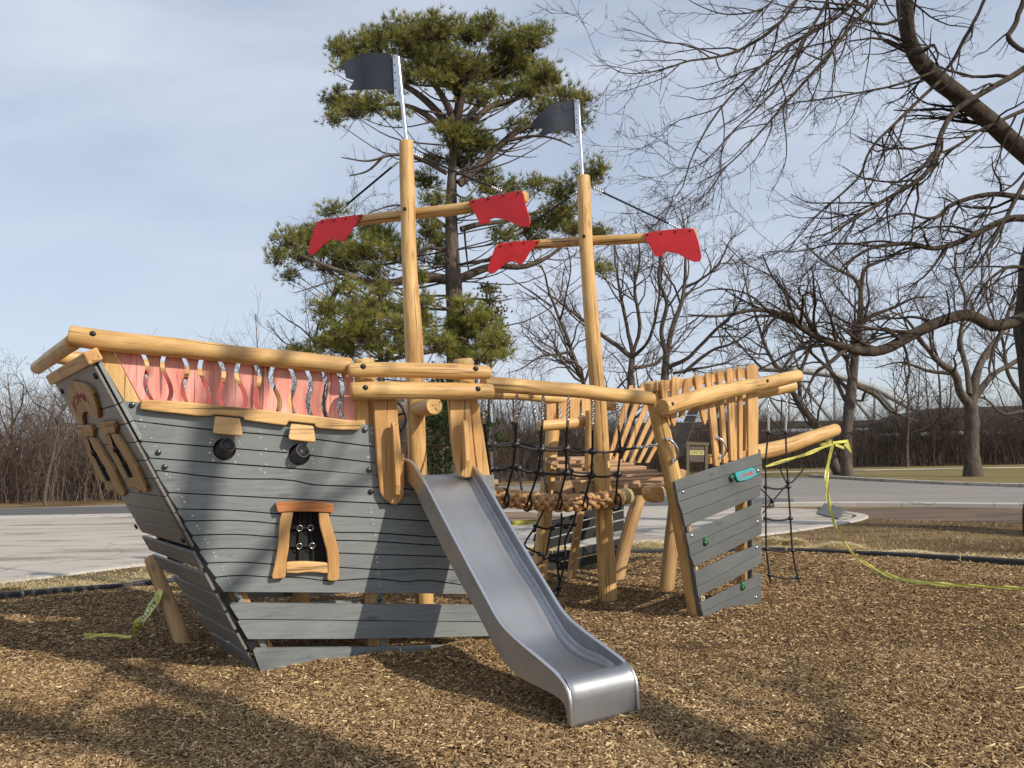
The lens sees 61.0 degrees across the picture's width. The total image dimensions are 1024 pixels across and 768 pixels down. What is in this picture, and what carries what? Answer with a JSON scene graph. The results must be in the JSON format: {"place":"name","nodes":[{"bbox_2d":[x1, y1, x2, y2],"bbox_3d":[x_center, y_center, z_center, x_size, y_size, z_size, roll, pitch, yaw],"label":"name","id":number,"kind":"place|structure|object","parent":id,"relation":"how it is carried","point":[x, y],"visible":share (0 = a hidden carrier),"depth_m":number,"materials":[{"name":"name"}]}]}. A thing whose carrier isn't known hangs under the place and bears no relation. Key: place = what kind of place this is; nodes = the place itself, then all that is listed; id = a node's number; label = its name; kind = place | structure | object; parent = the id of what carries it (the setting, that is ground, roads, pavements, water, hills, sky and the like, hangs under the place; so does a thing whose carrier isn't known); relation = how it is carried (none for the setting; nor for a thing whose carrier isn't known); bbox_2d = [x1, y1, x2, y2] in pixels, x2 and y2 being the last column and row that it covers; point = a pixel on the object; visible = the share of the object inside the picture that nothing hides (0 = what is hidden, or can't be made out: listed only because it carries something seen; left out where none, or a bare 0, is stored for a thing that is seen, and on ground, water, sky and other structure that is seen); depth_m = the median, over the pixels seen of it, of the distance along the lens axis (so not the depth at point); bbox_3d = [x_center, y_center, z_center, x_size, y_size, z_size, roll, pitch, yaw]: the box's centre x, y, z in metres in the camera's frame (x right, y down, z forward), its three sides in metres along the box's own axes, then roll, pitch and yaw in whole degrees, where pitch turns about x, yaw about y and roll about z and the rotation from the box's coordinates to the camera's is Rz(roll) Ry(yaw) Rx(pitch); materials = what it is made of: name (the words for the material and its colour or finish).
{"place":"outdoors","nodes":[
{"label":"outdoors","id":0,"kind":"place"},
{"bbox_2d":[0,452,657,500],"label":"grass field","id":1,"kind":"structure","parent":0,"point":[503,479],"depth_m":37.96,"materials":[{"name":"plant"}]},
{"bbox_2d":[0,369,43,500],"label":"bare tree","id":2,"kind":"object","parent":1,"relation":"on","point":[12,408],"visible":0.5,"depth_m":35.83,"materials":[{"name":"brown plant"}]},
{"bbox_2d":[257,165,400,416],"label":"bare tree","id":3,"kind":"object","parent":1,"relation":"on","point":[320,329],"visible":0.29,"depth_m":42.27,"materials":[{"name":"brown plant"}]},
{"bbox_2d":[484,364,537,453],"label":"bare tree","id":4,"kind":"object","parent":1,"relation":"on","point":[519,402],"visible":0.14,"depth_m":60.50,"materials":[{"name":"brown plant"}]},
{"bbox_2d":[520,371,577,440],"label":"bare tree","id":5,"kind":"object","parent":1,"relation":"on","point":[538,402],"visible":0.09,"depth_m":61.99,"materials":[{"name":"brown plant"}]},
{"bbox_2d":[0,462,1023,759],"bbox_3d":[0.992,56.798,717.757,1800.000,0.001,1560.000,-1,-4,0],"label":"ground","id":6,"kind":"structure","parent":0,"point":[870,528],"depth_m":16.11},
{"bbox_2d":[0,590,21,598],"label":"edging board","id":7,"kind":"object","parent":6,"relation":"on","point":[10,594],"visible":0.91,"depth_m":10.44,"materials":[{"name":"plastic"}]},
{"bbox_2d":[0,353,71,505],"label":"bare tree","id":8,"kind":"object","parent":6,"relation":"on","point":[52,460],"visible":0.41,"depth_m":31.99,"materials":[{"name":"brown plant"}]},
{"bbox_2d":[0,513,131,517],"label":"kerb","id":9,"kind":"structure","parent":6,"relation":"on","point":[62,515],"depth_m":25.41,"materials":[{"name":"concrete"}]},
{"bbox_2d":[38,400,93,488],"bbox_3d":[-18.391,2.001,37.753,3.381,5.936,4.930,-1,-4,0],"label":"bare tree","id":10,"kind":"object","parent":6,"relation":"on","point":[62,431],"visible":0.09,"depth_m":37.12,"materials":[{"name":"brown plant"}]},
{"bbox_2d":[24,582,131,596],"bbox_3d":[-5.381,2.576,10.804,1.198,0.125,0.099,1,-5,-27],"label":"edging board","id":11,"kind":"object","parent":6,"relation":"on","point":[35,592],"visible":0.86,"depth_m":10.73,"materials":[{"name":"plastic"}]},
{"bbox_2d":[133,578,176,585],"bbox_3d":[-4.322,2.597,11.405,1.199,0.138,0.104,2,-5,-32],"label":"edging board","id":12,"kind":"object","parent":6,"relation":"on","point":[148,582],"visible":0.27,"depth_m":11.13,"materials":[{"name":"plastic"}]},
{"bbox_2d":[0,287,540,503],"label":"brushwood","id":13,"kind":"object","parent":6,"relation":"on","point":[34,444],"visible":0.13,"depth_m":34.97,"materials":[{"name":"brown plant"}]},
{"bbox_2d":[276,272,461,381],"bbox_3d":[-5.447,0.115,31.437,7.694,8.274,5.864,-1,-4,0],"label":"pine tree","id":14,"kind":"object","parent":6,"relation":"on","point":[355,330],"visible":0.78,"depth_m":30.25,"materials":[{"name":"green plant"}]},
{"bbox_2d":[0,506,852,578],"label":"concrete lot","id":15,"kind":"structure","parent":6,"relation":"on","point":[36,546],"depth_m":18.09,"materials":[{"name":"grey concrete"}]},
{"bbox_2d":[505,512,562,520],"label":"dirt island","id":16,"kind":"structure","parent":15,"relation":"on","point":[513,516],"depth_m":22.17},
{"bbox_2d":[817,503,844,519],"bbox_3d":[7.993,3.174,21.728,0.617,0.119,4.376,-3,-5,23],"label":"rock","id":17,"kind":"object","parent":15,"relation":"on","point":[838,512],"visible":0.76,"depth_m":21.33,"materials":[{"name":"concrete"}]},
{"bbox_2d":[0,508,868,583],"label":"kerb","id":18,"kind":"structure","parent":6,"relation":"on","point":[859,517],"depth_m":15.24,"materials":[{"name":"concrete"}]},
{"bbox_2d":[261,3,618,473],"bbox_3d":[-2.960,-5.921,34.544,14.928,20.699,8.395,-1,-4,0],"label":"pine tree","id":19,"kind":"object","parent":6,"relation":"on","point":[424,45],"visible":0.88,"depth_m":34.23,"materials":[{"name":"green plant"}]},
{"bbox_2d":[424,361,508,474],"bbox_3d":[-1.498,1.406,25.781,3.122,4.696,5.219,-1,-4,0],"label":"cedar tree","id":20,"kind":"object","parent":6,"relation":"on","point":[439,424],"visible":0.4,"depth_m":25.68,"materials":[{"name":"green plant"}]},
{"bbox_2d":[424,292,520,382],"bbox_3d":[-1.450,0.456,30.317,3.659,7.285,4.617,-1,-4,0],"label":"pine tree","id":21,"kind":"object","parent":6,"relation":"on","point":[468,324],"visible":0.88,"depth_m":29.98,"materials":[{"name":"green plant"}]},
{"bbox_2d":[471,278,512,473],"bbox_3d":[-0.925,0.067,36.160,2.098,8.937,4.741,-1,-4,0],"label":"juniper tree","id":22,"kind":"object","parent":6,"relation":"on","point":[492,290],"visible":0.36,"depth_m":35.84,"materials":[{"name":"green plant"}]},
{"bbox_2d":[0,550,1023,767],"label":"mulch bed","id":23,"kind":"object","parent":6,"relation":"on","point":[572,607],"visible":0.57,"depth_m":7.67,"materials":[{"name":"brown wood"}]},
{"bbox_2d":[30,52,840,727],"bbox_3d":[0.595,-0.464,8.899,9.259,5.860,5.045,3,-6,-41],"label":"play ship","id":24,"kind":"object","parent":23,"relation":"on","point":[242,486],"visible":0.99,"depth_m":6.93,"materials":[{"name":"grey wood"}]},
{"bbox_2d":[84,589,162,638],"bbox_3d":[-3.550,2.099,7.917,0.787,0.461,0.129,-2,-4,12],"label":"caution tape","id":25,"kind":"object","parent":24,"relation":"attached to","point":[138,625],"visible":1,"depth_m":7.88,"materials":[{"name":"yellow plastic"}]},
{"bbox_2d":[766,443,832,466],"bbox_3d":[3.510,0.842,10.489,0.024,0.259,2.548,-4,-5,36],"label":"caution tape","id":26,"kind":"object","parent":24,"relation":"attached to","point":[799,456],"visible":1,"depth_m":10.42,"materials":[{"name":"yellow plastic"}]},
{"bbox_2d":[820,439,851,452],"bbox_3d":[4.335,0.823,11.571,0.474,0.207,0.102,1,-5,-19],"label":"tape knot","id":27,"kind":"object","parent":24,"relation":"attached to","point":[846,444],"visible":0.91,"depth_m":11.54,"materials":[{"name":"yellow plastic"}]},
{"bbox_2d":[825,444,1023,588],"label":"caution tape","id":28,"kind":"object","parent":24,"relation":"hanging from","point":[921,582],"visible":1,"depth_m":10.59,"materials":[{"name":"yellow plastic"}]},
{"bbox_2d":[0,540,1023,596],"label":"scattered straw","id":29,"kind":"object","parent":6,"relation":"on","point":[87,581],"visible":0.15,"depth_m":11.96,"materials":[{"name":"plant chips"}]},
{"bbox_2d":[631,539,663,548],"bbox_3d":[2.247,2.672,14.410,1.511,0.201,0.964,-1,-4,0],"label":"straw heap","id":30,"kind":"object","parent":29,"relation":"on","point":[654,544],"visible":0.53,"depth_m":14.36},
{"bbox_2d":[6,519,1023,592],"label":"dormant grass","id":31,"kind":"structure","parent":6,"relation":"on","point":[866,541],"depth_m":15.65,"materials":[{"name":"plant"}]},
{"bbox_2d":[528,551,551,556],"bbox_3d":[0.036,2.680,13.508,1.200,0.144,0.111,0,-4,-10],"label":"edging board","id":32,"kind":"object","parent":6,"relation":"on","point":[531,553],"visible":0.19,"depth_m":13.53,"materials":[{"name":"plastic"}]},
{"bbox_2d":[498,198,731,473],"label":"bare tree","id":33,"kind":"object","parent":6,"relation":"on","point":[631,379],"visible":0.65,"depth_m":46.85,"materials":[{"name":"brown plant"}]},
{"bbox_2d":[630,549,662,553],"bbox_3d":[2.465,2.661,13.708,1.198,0.127,0.100,-1,-4,-1],"label":"edging board","id":34,"kind":"object","parent":6,"relation":"on","point":[654,551],"visible":0.29,"depth_m":13.66,"materials":[{"name":"plastic"}]},
{"bbox_2d":[619,170,793,472],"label":"bare tree","id":35,"kind":"object","parent":6,"relation":"on","point":[665,368],"visible":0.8,"depth_m":43.74,"materials":[{"name":"brown plant"}]},
{"bbox_2d":[479,374,1023,482],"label":"brushwood","id":36,"kind":"object","parent":6,"relation":"on","point":[1009,439],"visible":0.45,"depth_m":64.84,"materials":[{"name":"brown plant"}]},
{"bbox_2d":[726,547,785,552],"bbox_3d":[3.680,2.631,13.648,1.202,0.135,0.129,-2,-4,8],"label":"edging board","id":37,"kind":"object","parent":6,"relation":"on","point":[772,548],"visible":0.27,"depth_m":13.56,"materials":[{"name":"plastic"}]},
{"bbox_2d":[526,0,1023,534],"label":"bare tree","id":38,"kind":"object","parent":6,"relation":"on","point":[966,104],"visible":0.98,"depth_m":13.39,"materials":[{"name":"brown plant"}]},
{"bbox_2d":[755,536,795,546],"bbox_3d":[4.454,2.667,14.732,0.876,0.183,0.645,-1,-4,0],"label":"straw heap","id":39,"kind":"object","parent":6,"relation":"on","point":[774,539],"visible":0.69,"depth_m":14.68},
{"bbox_2d":[774,537,812,547],"bbox_3d":[4.752,2.661,14.665,0.806,0.174,0.630,-1,-4,0],"label":"straw heap","id":40,"kind":"object","parent":6,"relation":"on","point":[800,542],"visible":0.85,"depth_m":14.62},
{"bbox_2d":[787,548,868,555],"bbox_3d":[4.805,2.584,13.247,1.201,0.129,0.146,-4,-5,32],"label":"edging board","id":41,"kind":"object","parent":6,"relation":"on","point":[836,551],"visible":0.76,"depth_m":13.21,"materials":[{"name":"plastic"}]},
{"bbox_2d":[809,541,869,550],"bbox_3d":[5.252,2.594,13.918,1.138,0.177,0.866,-1,-4,0],"label":"straw heap","id":42,"kind":"object","parent":6,"relation":"on","point":[836,545],"visible":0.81,"depth_m":13.90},
{"bbox_2d":[762,467,1023,472],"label":"footpath","id":43,"kind":"structure","parent":6,"relation":"on","point":[896,469],"depth_m":57.37,"materials":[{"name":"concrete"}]},
{"bbox_2d":[772,502,1023,507],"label":"kerb","id":44,"kind":"structure","parent":6,"relation":"on","point":[912,504],"depth_m":23.50,"materials":[{"name":"concrete"}]},
{"bbox_2d":[869,551,959,560],"bbox_3d":[5.791,2.508,12.537,1.198,0.137,0.100,-4,-5,36],"label":"edging board","id":45,"kind":"object","parent":6,"relation":"on","point":[942,557],"visible":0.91,"depth_m":12.47,"materials":[{"name":"plastic"}]},
{"bbox_2d":[885,548,944,554],"bbox_3d":[5.940,2.548,13.120,1.344,0.121,0.876,-1,-4,0],"label":"straw heap","id":46,"kind":"object","parent":6,"relation":"on","point":[911,551],"visible":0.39,"depth_m":13.13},
{"bbox_2d":[808,474,1023,486],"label":"kerb","id":47,"kind":"structure","parent":6,"relation":"on","point":[928,481],"depth_m":36.89,"materials":[{"name":"concrete"}]},
{"bbox_2d":[870,406,1021,461],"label":"girder bridge","id":48,"kind":"structure","parent":6,"relation":"on","point":[1011,407],"depth_m":77.95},
{"bbox_2d":[961,556,1023,565],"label":"edging board","id":49,"kind":"object","parent":6,"relation":"on","point":[1001,561],"visible":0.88,"depth_m":11.89,"materials":[{"name":"plastic"}]},
{"bbox_2d":[0,477,1023,515],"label":"road","id":50,"kind":"structure","parent":0,"point":[803,489],"depth_m":30.72,"materials":[{"name":"grey asphalt"}]},
{"bbox_2d":[0,496,793,514],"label":"road patch","id":51,"kind":"object","parent":50,"relation":"on","point":[64,510],"visible":0.33,"depth_m":27.83,"materials":[{"name":"grey asphalt"}]},
{"bbox_2d":[501,226,684,414],"bbox_3d":[3.301,-1.173,39.783,8.889,11.881,6.520,-1,-4,0],"label":"bare tree","id":52,"kind":"object","parent":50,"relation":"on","point":[577,367],"visible":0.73,"depth_m":39.70,"materials":[{"name":"brown plant"}]},
{"bbox_2d":[686,442,708,475],"bbox_3d":[7.653,3.220,35.848,0.973,1.701,0.140,-1,-4,2],"label":"park sign","id":53,"kind":"object","parent":50,"relation":"on","point":[696,453],"visible":0.92,"depth_m":35.84,"materials":[{"name":"brown"}]},
{"bbox_2d":[0,0,1023,456],"label":"sky","id":54,"kind":"structure","parent":0,"point":[151,150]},
{"bbox_2d":[510,519,536,525],"bbox_3d":[-1.422,2.146,13.267,3.669,0.148,0.193,-1,-4,3],"label":"caution tape","id":55,"kind":"object","parent":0,"point":[524,522],"visible":0.24,"depth_m":13.23,"materials":[{"name":"yellow plastic"}]},
{"bbox_2d":[502,429,945,469],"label":"hill","id":56,"kind":"structure","parent":0,"point":[802,464],"depth_m":70.30,"materials":[{"name":"brown plant"}]},
{"bbox_2d":[639,365,921,429],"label":"truss bridge","id":57,"kind":"structure","parent":0,"point":[861,382],"depth_m":149.98,"materials":[{"name":"silver metal"}]},
{"bbox_2d":[560,360,1007,370],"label":"utility wire","id":58,"kind":"object","parent":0,"point":[812,369],"visible":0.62,"depth_m":58.22,"materials":[{"name":"grey"}]},
{"bbox_2d":[562,353,1008,363],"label":"utility wire","id":59,"kind":"object","parent":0,"point":[782,363],"visible":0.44,"depth_m":58.26,"materials":[{"name":"grey"}]},
{"bbox_2d":[689,463,1023,482],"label":"lawn","id":60,"kind":"structure","parent":0,"point":[1003,475],"depth_m":50.00,"materials":[{"name":"green plant"}]},
{"bbox_2d":[677,368,727,466],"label":"bare tree","id":61,"kind":"object","parent":60,"relation":"on","point":[717,410],"visible":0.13,"depth_m":60.25,"materials":[{"name":"brown plant"}]},
{"bbox_2d":[699,222,864,474],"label":"bare tree","id":62,"kind":"object","parent":60,"relation":"on","point":[834,462],"visible":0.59,"depth_m":50.01,"materials":[{"name":"brown plant"}]},
{"bbox_2d":[762,221,949,476],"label":"bare tree","id":63,"kind":"object","parent":60,"relation":"on","point":[849,396],"visible":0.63,"depth_m":44.87,"materials":[{"name":"brown plant"}]},
{"bbox_2d":[858,342,960,466],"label":"bare tree","id":64,"kind":"object","parent":60,"relation":"on","point":[907,439],"visible":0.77,"depth_m":64.00,"materials":[{"name":"brown plant"}]},
{"bbox_2d":[833,208,1023,476],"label":"bare tree","id":65,"kind":"object","parent":60,"relation":"on","point":[968,399],"visible":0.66,"depth_m":43.94,"materials":[{"name":"brown plant"}]},
{"bbox_2d":[895,325,988,465],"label":"bare tree","id":66,"kind":"object","parent":60,"relation":"on","point":[937,396],"visible":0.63,"depth_m":65.12,"materials":[{"name":"brown plant"}]},
{"bbox_2d":[938,239,1023,440],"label":"bare tree","id":67,"kind":"object","parent":60,"relation":"on","point":[1003,356],"visible":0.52,"depth_m":51.72,"materials":[{"name":"brown plant"}]},
{"bbox_2d":[845,508,1021,521],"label":"bare soil","id":68,"kind":"structure","parent":0,"point":[956,514],"depth_m":20.82,"materials":[{"name":"brown soil"}]}
]}

